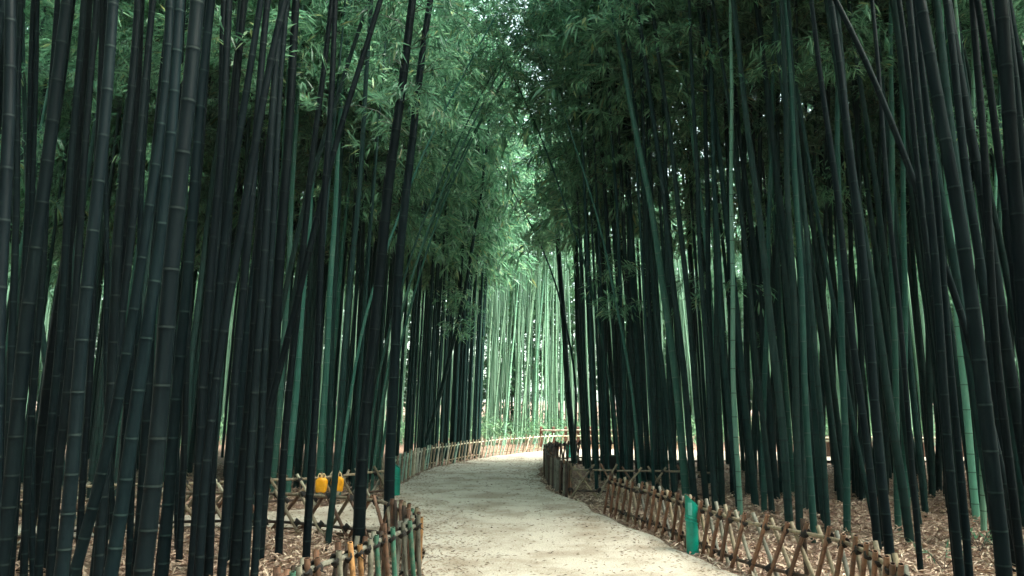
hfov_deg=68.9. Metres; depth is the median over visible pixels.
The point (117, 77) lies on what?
bamboo
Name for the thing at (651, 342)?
bamboo
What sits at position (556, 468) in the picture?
bamboo fence
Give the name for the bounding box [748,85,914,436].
bamboo
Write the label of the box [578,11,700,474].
bamboo
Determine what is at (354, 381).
bamboo
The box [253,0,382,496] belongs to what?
bamboo
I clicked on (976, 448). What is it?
bamboo
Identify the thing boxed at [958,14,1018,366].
bamboo
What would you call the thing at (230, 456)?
bamboo
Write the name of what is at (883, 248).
bamboo
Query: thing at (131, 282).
bamboo
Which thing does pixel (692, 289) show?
bamboo
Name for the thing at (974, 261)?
bamboo
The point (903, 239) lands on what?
bamboo
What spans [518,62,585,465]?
bamboo
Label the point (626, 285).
bamboo
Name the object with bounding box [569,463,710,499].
bamboo fence
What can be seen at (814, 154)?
bamboo
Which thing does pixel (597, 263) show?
bamboo
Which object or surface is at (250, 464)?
bamboo
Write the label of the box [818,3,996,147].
bamboo
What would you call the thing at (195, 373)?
bamboo
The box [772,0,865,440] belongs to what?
bamboo
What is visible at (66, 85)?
bamboo
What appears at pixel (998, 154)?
bamboo
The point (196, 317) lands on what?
bamboo
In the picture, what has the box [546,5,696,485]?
bamboo
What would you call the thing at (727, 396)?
bamboo
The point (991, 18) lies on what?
bamboo
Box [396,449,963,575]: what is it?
path
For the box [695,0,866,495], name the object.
bamboo
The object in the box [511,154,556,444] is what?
bamboo
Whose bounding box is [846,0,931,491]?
bamboo
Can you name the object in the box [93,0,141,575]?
bamboo
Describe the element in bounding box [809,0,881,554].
bamboo
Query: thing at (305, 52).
bamboo
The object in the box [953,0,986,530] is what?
bamboo
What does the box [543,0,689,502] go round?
bamboo
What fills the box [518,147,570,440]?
bamboo
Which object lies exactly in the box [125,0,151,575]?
bamboo
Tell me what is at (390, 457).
bamboo
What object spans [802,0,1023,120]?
bamboo
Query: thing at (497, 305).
bamboo grove
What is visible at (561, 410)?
bamboo
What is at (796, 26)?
bamboo
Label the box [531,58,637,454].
bamboo
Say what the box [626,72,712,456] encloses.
bamboo
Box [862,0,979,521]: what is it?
bamboo
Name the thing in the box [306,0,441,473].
bamboo
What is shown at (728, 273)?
bamboo
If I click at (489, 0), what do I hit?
sky
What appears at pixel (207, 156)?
bamboo
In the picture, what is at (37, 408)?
bamboo
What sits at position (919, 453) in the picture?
bamboo
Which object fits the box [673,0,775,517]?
bamboo
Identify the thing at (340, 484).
yellow bag
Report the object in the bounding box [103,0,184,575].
bamboo
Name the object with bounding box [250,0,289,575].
bamboo
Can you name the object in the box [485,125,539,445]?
bamboo
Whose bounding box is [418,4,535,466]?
bamboo
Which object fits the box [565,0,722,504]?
bamboo
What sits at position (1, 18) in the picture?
bamboo
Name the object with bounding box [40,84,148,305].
bamboo
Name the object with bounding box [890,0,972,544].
bamboo
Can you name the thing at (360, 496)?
bamboo
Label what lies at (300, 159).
bamboo
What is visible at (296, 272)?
bamboo
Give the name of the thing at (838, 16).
bamboo
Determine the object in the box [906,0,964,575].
bamboo
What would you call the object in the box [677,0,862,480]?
bamboo
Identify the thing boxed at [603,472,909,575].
bamboo fence
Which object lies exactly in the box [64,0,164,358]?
bamboo
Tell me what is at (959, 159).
bamboo
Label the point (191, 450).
bamboo
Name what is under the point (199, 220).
bamboo
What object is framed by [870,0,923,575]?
bamboo
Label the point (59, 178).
bamboo
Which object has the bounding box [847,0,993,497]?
bamboo
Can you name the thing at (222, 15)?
bamboo
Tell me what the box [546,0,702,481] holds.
bamboo
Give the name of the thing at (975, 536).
bamboo seedling
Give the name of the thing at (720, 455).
bamboo
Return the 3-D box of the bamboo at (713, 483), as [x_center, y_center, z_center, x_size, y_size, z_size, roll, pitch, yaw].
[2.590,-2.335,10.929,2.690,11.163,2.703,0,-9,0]
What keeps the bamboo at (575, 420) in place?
on the ground
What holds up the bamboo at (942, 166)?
on the ground
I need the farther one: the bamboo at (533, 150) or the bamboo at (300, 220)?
the bamboo at (533, 150)
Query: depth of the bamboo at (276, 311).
7.60 m
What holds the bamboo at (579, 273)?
on the ground
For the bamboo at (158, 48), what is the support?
on the ground
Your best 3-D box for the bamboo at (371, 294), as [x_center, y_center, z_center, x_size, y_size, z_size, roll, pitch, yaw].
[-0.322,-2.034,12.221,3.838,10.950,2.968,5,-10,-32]
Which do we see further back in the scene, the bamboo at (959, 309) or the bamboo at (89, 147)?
the bamboo at (89, 147)
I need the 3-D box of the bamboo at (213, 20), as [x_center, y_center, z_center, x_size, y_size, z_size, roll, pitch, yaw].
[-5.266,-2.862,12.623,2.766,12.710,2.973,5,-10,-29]
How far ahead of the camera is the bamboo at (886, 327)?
12.34 m
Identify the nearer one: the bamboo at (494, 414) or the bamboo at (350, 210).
the bamboo at (350, 210)
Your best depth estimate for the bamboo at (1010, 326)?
12.25 m
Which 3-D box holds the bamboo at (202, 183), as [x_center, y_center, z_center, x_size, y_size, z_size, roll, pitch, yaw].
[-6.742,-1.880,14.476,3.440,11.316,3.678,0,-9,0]
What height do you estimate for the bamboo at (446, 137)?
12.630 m
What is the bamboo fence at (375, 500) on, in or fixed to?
on the ground
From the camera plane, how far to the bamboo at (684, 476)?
11.69 m
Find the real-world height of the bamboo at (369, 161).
12.223 m
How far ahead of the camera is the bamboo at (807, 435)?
8.81 m
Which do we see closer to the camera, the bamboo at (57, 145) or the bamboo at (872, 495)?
the bamboo at (872, 495)
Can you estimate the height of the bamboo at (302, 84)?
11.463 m
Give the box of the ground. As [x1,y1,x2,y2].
[15,401,1023,575]
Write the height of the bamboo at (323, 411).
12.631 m
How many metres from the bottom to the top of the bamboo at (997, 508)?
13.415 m
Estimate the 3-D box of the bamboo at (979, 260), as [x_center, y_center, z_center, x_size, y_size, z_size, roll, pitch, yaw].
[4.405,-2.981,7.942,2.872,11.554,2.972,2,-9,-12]
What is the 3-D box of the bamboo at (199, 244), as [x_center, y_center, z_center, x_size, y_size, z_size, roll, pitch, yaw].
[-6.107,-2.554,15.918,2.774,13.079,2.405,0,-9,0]
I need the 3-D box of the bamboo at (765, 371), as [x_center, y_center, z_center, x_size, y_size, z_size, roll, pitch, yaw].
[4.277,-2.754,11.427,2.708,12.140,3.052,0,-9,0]
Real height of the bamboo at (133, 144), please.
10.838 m
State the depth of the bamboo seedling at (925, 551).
6.74 m
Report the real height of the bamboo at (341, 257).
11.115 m
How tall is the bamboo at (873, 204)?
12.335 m
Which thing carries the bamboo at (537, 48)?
on the ground
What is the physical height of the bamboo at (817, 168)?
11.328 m
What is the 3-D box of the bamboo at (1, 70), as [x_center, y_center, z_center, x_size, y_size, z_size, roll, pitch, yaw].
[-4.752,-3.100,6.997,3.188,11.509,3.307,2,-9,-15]
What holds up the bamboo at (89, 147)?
on the ground
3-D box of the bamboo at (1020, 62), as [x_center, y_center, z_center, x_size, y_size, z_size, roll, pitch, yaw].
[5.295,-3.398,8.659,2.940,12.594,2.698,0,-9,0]
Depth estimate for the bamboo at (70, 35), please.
7.59 m
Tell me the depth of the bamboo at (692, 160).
15.15 m
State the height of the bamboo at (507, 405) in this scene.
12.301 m
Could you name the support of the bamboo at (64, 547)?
on the ground
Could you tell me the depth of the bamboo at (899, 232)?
12.34 m
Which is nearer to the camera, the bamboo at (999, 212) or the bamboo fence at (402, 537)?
the bamboo fence at (402, 537)
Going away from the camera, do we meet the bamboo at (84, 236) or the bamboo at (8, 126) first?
the bamboo at (8, 126)
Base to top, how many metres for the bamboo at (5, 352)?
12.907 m
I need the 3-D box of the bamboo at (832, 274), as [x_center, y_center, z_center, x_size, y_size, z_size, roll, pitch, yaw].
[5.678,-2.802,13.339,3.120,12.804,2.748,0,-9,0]
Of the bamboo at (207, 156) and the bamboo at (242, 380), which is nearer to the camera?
the bamboo at (242, 380)
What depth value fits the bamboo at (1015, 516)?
6.03 m
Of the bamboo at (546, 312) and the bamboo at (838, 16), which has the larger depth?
the bamboo at (546, 312)
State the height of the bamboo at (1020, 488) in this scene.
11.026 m
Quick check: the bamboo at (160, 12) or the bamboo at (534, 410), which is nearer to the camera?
the bamboo at (160, 12)
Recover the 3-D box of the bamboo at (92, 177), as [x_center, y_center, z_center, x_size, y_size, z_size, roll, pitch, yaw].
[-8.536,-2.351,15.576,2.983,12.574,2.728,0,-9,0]
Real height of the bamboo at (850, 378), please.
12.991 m
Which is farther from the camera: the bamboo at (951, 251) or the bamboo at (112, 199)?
the bamboo at (112, 199)
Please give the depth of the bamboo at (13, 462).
5.96 m
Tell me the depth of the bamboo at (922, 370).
13.93 m
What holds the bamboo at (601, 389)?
on the ground
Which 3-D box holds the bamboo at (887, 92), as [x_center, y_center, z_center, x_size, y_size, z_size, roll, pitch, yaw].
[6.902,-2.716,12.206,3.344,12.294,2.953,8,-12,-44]
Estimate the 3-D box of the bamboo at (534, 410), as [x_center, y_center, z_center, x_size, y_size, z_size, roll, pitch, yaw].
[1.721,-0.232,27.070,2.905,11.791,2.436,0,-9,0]
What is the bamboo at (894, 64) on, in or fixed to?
on the ground
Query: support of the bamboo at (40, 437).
on the ground
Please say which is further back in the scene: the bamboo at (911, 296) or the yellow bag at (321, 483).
the bamboo at (911, 296)
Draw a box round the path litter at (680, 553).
[20,457,744,575]
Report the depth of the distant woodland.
38.58 m
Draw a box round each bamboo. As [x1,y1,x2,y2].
[0,0,3,51]
[0,0,16,520]
[0,0,72,575]
[0,0,116,524]
[0,0,127,140]
[0,1,116,343]
[0,32,3,112]
[0,98,2,133]
[1,0,17,495]
[4,0,23,467]
[5,0,117,408]
[5,0,147,356]
[5,1,118,391]
[6,17,70,334]
[9,0,34,575]
[10,0,92,239]
[15,16,98,572]
[19,0,59,575]
[20,8,121,436]
[20,21,93,241]
[20,23,62,211]
[25,0,164,293]
[25,0,218,488]
[28,0,39,575]
[30,4,121,470]
[33,0,86,575]
[37,19,191,204]
[39,79,155,449]
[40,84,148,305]
[43,0,92,573]
[45,0,99,575]
[53,0,118,575]
[57,0,75,137]
[63,5,244,253]
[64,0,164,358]
[69,0,173,575]
[70,0,254,144]
[70,28,245,374]
[72,0,189,497]
[73,0,247,479]
[75,0,103,575]
[76,26,184,539]
[89,0,155,575]
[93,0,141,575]
[94,0,218,475]
[94,22,253,150]
[95,0,256,464]
[95,2,215,325]
[97,0,199,554]
[103,0,118,575]
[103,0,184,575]
[104,0,144,566]
[112,0,269,495]
[115,32,282,481]
[116,36,163,491]
[122,0,270,68]
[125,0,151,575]
[131,136,164,575]
[133,0,204,575]
[144,0,315,79]
[145,6,266,328]
[148,0,266,248]
[151,1,277,238]
[153,277,161,378]
[154,0,206,575]
[156,0,215,575]
[169,76,255,405]
[175,48,210,568]
[180,0,321,453]
[182,82,264,319]
[183,0,315,464]
[184,0,308,474]
[187,0,232,575]
[187,94,255,475]
[188,0,310,284]
[193,0,288,575]
[202,0,327,237]
[204,0,246,575]
[206,0,263,417]
[207,0,308,244]
[209,0,225,350]
[209,0,391,423]
[214,0,389,498]
[215,0,363,287]
[216,0,270,575]
[216,0,425,497]
[227,0,290,564]
[228,13,288,575]
[230,0,361,116]
[231,5,352,181]
[240,0,282,575]
[241,6,396,450]
[245,48,335,221]
[249,1,454,487]
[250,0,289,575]
[252,0,420,527]
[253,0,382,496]
[256,1,362,491]
[259,0,299,565]
[264,4,415,476]
[269,0,438,492]
[274,0,332,560]
[282,0,424,411]
[283,0,416,488]
[283,1,465,472]
[295,119,355,371]
[298,0,501,544]
[299,0,394,493]
[299,0,474,388]
[300,1,443,293]
[301,27,417,464]
[302,0,337,556]
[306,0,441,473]
[319,0,498,526]
[324,3,456,484]
[325,0,372,550]
[327,8,447,483]
[330,2,483,478]
[337,0,589,502]
[341,22,459,482]
[342,40,428,469]
[344,80,438,407]
[367,0,573,489]
[370,0,607,490]
[375,0,601,481]
[377,0,600,488]
[416,0,619,479]
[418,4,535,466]
[432,0,640,483]
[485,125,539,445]
[485,147,576,465]
[491,15,577,465]
[492,2,674,329]
[492,118,546,445]
[495,18,621,468]
[502,0,698,495]
[503,140,556,445]
[504,119,562,443]
[506,0,640,473]
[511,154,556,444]
[512,145,550,442]
[514,60,590,466]
[516,0,669,481]
[516,38,678,467]
[516,134,570,443]
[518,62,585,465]
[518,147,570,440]
[519,147,570,443]
[519,159,566,443]
[521,2,657,479]
[522,157,571,438]
[523,131,570,437]
[525,149,567,441]
[526,0,706,496]
[526,140,582,443]
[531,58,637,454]
[534,138,587,443]
[536,6,678,388]
[542,44,671,454]
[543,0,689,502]
[544,0,673,485]
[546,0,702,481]
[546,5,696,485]
[551,0,709,507]
[558,14,694,481]
[563,0,662,407]
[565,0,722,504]
[568,0,693,481]
[574,0,777,473]
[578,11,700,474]
[581,0,694,501]
[588,0,700,489]
[592,0,793,504]
[594,0,717,494]
[621,1,801,452]
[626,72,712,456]
[631,0,779,506]
[634,0,822,385]
[637,0,832,498]
[639,2,799,497]
[649,0,755,507]
[652,8,763,299]
[653,103,723,231]
[655,7,755,477]
[656,0,717,519]
[666,0,743,508]
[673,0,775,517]
[674,2,813,445]
[675,35,766,186]
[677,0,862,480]
[682,1,823,217]
[682,6,840,440]
[695,0,808,496]
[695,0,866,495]
[700,59,819,408]
[701,0,793,534]
[705,1,800,495]
[706,0,808,510]
[711,0,819,518]
[713,0,844,501]
[717,0,869,512]
[718,0,910,496]
[719,0,845,477]
[727,1,906,498]
[729,0,742,518]
[733,0,861,515]
[735,0,896,538]
[741,34,867,334]
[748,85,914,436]
[749,0,862,494]
[752,0,870,518]
[766,0,919,496]
[769,0,802,534]
[771,0,831,531]
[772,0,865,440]
[783,0,818,542]
[786,0,830,532]
[792,0,887,496]
[800,0,887,500]
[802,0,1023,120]
[805,4,927,497]
[806,98,895,472]
[807,1,992,267]
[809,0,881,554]
[809,0,969,512]
[809,117,917,476]
[817,0,971,514]
[818,0,901,531]
[818,1,992,475]
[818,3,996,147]
[823,0,914,544]
[823,3,970,494]
[827,0,894,561]
[830,19,930,464]
[832,0,1013,546]
[835,6,887,546]
[841,0,967,409]
[844,0,928,516]
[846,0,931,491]
[847,0,922,526]
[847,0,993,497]
[851,4,994,190]
[855,0,910,508]
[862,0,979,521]
[864,0,1013,72]
[864,94,927,473]
[866,0,1022,496]
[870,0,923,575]
[874,3,1023,239]
[884,4,987,519]
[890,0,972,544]
[894,38,1023,493]
[896,0,954,575]
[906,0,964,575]
[912,0,973,575]
[914,0,1012,575]
[919,73,989,530]
[927,0,1023,286]
[930,0,1023,528]
[933,0,992,548]
[942,0,1023,487]
[943,0,1015,573]
[944,13,979,506]
[950,0,1023,357]
[951,97,967,217]
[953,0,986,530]
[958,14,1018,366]
[959,0,994,26]
[961,12,1023,153]
[962,25,989,379]
[963,1,1023,56]
[963,18,994,288]
[969,0,1023,575]
[974,0,1019,379]
[975,8,1023,100]
[979,3,1023,208]
[985,0,999,84]
[994,0,1023,494]
[1008,0,1023,198]
[1009,0,1023,101]
[1020,87,1023,121]
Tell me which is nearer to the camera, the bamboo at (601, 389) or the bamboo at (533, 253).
the bamboo at (601, 389)
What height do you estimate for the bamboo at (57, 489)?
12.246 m
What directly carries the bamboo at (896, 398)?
on the ground
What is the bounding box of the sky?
[43,0,810,400]
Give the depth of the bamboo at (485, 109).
13.63 m
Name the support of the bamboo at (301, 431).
on the ground
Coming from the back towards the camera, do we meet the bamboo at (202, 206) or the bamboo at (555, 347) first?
the bamboo at (555, 347)
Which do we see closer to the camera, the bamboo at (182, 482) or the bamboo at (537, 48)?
the bamboo at (182, 482)
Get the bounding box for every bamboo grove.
[0,0,1023,504]
[7,137,1019,445]
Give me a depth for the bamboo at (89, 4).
7.19 m
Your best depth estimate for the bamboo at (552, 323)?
26.71 m
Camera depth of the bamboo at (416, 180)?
14.69 m
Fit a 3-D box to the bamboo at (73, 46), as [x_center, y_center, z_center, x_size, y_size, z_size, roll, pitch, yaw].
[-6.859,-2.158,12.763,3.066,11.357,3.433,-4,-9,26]
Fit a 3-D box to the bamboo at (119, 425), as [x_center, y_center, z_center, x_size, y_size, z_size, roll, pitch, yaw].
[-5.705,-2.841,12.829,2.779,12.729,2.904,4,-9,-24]
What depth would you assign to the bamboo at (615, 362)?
14.12 m
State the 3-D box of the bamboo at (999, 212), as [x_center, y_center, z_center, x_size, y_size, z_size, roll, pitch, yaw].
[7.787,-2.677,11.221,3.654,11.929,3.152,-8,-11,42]
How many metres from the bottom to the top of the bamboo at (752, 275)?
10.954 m
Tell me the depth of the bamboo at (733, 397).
10.38 m
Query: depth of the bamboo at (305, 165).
16.16 m
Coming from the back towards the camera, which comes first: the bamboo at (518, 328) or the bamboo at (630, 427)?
the bamboo at (518, 328)
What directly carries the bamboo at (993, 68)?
on the ground
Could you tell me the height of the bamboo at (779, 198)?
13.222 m
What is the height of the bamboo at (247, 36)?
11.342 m
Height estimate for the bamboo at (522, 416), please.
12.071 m
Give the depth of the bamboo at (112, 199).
15.02 m
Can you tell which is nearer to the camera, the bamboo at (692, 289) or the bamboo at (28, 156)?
the bamboo at (28, 156)
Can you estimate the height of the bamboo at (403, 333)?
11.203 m
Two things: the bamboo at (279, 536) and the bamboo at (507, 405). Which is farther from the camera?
the bamboo at (507, 405)
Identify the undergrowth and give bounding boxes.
[180,410,935,447]
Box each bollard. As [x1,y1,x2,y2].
[395,464,400,495]
[684,494,698,554]
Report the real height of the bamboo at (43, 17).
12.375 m
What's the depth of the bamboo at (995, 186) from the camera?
11.61 m
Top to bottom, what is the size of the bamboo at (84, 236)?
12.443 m
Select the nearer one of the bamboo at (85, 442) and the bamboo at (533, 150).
the bamboo at (85, 442)
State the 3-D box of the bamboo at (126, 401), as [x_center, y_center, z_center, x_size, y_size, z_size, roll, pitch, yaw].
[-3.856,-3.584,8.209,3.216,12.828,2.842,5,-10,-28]
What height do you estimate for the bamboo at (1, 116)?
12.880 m
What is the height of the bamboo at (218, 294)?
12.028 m
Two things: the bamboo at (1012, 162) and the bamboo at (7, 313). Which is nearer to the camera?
the bamboo at (1012, 162)
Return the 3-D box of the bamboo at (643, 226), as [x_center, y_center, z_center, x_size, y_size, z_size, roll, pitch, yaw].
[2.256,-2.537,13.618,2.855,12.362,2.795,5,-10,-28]
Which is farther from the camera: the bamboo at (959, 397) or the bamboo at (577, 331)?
the bamboo at (577, 331)
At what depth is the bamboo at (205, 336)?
5.93 m
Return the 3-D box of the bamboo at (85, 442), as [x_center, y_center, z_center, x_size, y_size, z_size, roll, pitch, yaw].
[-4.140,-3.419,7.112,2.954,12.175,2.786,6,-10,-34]
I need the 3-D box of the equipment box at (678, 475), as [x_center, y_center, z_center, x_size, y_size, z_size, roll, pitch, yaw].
[3.141,3.399,13.726,0.330,0.390,0.240,0,-9,0]
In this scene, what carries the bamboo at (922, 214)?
on the ground
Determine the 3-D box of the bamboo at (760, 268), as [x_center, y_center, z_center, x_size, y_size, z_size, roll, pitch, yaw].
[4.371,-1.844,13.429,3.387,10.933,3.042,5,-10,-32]
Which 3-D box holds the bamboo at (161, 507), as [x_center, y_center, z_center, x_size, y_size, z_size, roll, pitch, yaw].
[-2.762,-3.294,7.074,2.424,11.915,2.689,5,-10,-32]
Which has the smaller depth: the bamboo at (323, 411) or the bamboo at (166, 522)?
the bamboo at (166, 522)
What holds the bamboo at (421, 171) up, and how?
on the ground
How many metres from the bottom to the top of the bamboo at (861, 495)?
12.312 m
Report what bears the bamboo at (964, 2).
on the ground
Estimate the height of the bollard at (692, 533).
0.590 m
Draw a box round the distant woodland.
[6,176,1019,431]
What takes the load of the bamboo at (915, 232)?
on the ground
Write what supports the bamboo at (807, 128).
on the ground
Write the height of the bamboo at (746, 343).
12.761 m
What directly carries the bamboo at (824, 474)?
on the ground
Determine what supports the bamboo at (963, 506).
on the ground
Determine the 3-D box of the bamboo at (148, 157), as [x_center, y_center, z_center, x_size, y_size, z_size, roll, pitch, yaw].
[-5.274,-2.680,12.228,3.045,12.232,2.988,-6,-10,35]
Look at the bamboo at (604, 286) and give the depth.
16.04 m
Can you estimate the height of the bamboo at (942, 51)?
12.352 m
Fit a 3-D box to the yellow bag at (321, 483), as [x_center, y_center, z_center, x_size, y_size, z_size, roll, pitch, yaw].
[-2.759,2.821,10.807,0.184,0.278,0.099,0,-9,0]
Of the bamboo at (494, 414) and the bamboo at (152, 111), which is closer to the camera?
the bamboo at (152, 111)
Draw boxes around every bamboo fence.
[17,488,403,554]
[19,466,383,518]
[273,498,423,575]
[381,433,694,489]
[543,439,612,497]
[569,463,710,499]
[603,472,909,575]
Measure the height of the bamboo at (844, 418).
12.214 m
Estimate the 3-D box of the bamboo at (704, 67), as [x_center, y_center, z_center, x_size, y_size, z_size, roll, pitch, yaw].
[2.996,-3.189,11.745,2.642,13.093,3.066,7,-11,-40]
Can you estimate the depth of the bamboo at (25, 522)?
6.33 m
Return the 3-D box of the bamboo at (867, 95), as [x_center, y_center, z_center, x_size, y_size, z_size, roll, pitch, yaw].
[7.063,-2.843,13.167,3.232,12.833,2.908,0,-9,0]
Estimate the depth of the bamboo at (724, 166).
15.39 m
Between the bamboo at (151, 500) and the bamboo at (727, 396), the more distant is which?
the bamboo at (727, 396)
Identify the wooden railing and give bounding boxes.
[540,426,618,446]
[792,436,963,456]
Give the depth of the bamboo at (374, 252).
15.86 m
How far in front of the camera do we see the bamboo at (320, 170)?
14.14 m
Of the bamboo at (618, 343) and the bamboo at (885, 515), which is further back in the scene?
the bamboo at (618, 343)
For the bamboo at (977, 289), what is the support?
on the ground
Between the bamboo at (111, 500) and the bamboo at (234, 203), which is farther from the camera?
the bamboo at (234, 203)
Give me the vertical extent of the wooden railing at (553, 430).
0.650 m
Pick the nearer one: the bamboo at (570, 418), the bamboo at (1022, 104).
the bamboo at (1022, 104)
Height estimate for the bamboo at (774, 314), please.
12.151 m
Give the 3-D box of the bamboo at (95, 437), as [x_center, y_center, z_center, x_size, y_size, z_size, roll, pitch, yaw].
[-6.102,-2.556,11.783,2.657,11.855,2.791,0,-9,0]
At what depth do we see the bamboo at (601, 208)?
16.09 m
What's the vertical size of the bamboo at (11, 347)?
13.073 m
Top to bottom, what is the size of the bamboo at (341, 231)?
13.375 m
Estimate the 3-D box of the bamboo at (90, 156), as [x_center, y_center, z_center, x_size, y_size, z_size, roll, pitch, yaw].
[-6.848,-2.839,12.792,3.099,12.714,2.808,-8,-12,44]
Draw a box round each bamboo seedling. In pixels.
[907,539,973,569]
[961,527,991,550]
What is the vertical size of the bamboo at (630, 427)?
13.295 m
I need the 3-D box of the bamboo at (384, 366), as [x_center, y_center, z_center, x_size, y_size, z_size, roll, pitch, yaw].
[-2.189,-2.444,15.707,3.397,12.800,2.903,-5,-10,28]
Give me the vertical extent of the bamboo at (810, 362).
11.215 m
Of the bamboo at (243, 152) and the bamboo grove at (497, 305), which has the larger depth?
the bamboo grove at (497, 305)
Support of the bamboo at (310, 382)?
on the ground
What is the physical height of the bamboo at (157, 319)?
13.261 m
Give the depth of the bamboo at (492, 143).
15.19 m
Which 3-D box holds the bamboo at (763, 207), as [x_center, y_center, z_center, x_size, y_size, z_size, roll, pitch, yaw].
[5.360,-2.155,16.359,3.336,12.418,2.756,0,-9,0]
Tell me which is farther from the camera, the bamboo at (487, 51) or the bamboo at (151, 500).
the bamboo at (487, 51)
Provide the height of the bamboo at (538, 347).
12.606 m
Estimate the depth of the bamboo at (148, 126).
12.99 m
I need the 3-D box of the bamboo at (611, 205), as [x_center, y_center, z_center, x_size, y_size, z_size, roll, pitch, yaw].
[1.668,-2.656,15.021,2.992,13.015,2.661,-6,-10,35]
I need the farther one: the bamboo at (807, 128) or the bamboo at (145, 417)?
the bamboo at (807, 128)
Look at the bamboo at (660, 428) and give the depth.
12.88 m
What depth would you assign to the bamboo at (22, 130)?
15.69 m
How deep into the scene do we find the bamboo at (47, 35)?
12.43 m
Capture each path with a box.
[18,496,406,542]
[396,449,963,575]
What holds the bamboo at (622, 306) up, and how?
on the ground
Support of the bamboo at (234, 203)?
on the ground
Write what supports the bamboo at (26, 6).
on the ground
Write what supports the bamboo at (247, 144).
on the ground
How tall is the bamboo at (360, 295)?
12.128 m
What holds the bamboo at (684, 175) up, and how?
on the ground
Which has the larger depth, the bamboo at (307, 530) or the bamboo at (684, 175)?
the bamboo at (684, 175)
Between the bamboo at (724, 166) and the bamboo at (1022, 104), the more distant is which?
the bamboo at (724, 166)
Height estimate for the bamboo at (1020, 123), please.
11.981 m
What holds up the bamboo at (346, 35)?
on the ground
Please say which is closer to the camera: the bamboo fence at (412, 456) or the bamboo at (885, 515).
the bamboo at (885, 515)
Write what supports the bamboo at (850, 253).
on the ground
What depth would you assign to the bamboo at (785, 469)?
9.59 m
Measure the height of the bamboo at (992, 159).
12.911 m
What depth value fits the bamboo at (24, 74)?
9.79 m
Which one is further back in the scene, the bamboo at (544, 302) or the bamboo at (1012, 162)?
the bamboo at (544, 302)
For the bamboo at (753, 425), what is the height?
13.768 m
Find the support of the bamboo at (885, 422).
on the ground
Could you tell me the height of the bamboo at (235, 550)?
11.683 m
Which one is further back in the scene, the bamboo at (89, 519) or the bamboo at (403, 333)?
the bamboo at (403, 333)
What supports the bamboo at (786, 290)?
on the ground
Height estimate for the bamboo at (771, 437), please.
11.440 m
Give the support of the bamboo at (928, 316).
on the ground
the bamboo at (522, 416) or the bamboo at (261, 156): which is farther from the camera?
the bamboo at (522, 416)
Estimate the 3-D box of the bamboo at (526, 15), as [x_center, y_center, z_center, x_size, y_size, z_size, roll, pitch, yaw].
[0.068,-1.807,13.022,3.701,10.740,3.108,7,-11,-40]
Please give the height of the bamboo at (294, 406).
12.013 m
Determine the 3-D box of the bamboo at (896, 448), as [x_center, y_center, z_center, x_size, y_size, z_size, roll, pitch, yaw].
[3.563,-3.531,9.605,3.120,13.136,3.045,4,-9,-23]
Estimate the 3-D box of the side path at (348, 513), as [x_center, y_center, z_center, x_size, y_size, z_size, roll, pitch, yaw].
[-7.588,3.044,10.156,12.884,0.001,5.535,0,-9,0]
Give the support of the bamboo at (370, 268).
on the ground
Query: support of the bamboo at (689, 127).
on the ground
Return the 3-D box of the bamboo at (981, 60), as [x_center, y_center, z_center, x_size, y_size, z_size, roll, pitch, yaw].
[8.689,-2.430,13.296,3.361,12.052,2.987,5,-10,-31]
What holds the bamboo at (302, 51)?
on the ground
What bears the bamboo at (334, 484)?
on the ground
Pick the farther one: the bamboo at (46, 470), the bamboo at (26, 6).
the bamboo at (26, 6)
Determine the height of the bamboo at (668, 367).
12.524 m
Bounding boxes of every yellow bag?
[315,473,327,492]
[331,472,343,491]
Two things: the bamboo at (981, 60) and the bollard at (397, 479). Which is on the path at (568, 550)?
the bollard at (397, 479)
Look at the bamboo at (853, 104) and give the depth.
13.32 m
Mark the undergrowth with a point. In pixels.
(497, 424)
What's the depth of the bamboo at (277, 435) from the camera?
12.52 m
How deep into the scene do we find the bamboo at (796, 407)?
8.80 m
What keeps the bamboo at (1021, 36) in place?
on the ground
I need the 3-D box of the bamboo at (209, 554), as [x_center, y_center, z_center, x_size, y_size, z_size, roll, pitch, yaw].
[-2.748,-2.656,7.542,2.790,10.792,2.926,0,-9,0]
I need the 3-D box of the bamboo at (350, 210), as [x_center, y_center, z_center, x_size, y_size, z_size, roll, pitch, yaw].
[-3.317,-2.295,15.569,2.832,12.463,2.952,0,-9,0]
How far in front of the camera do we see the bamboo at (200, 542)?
5.53 m
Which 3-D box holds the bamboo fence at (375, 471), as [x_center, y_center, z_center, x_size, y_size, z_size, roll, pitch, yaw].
[-4.360,2.844,10.267,5.922,0.533,0.610,5,-10,-31]
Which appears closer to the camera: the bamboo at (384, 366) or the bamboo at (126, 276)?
the bamboo at (126, 276)
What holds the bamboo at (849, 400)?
on the ground
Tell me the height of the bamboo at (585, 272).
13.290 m
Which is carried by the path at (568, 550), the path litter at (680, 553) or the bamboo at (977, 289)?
the path litter at (680, 553)
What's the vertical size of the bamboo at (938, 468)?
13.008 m
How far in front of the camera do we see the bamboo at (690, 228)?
13.85 m
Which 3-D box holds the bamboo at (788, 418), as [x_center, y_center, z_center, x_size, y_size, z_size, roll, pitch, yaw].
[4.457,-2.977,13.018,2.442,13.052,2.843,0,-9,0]
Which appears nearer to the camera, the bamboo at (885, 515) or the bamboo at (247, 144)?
the bamboo at (885, 515)

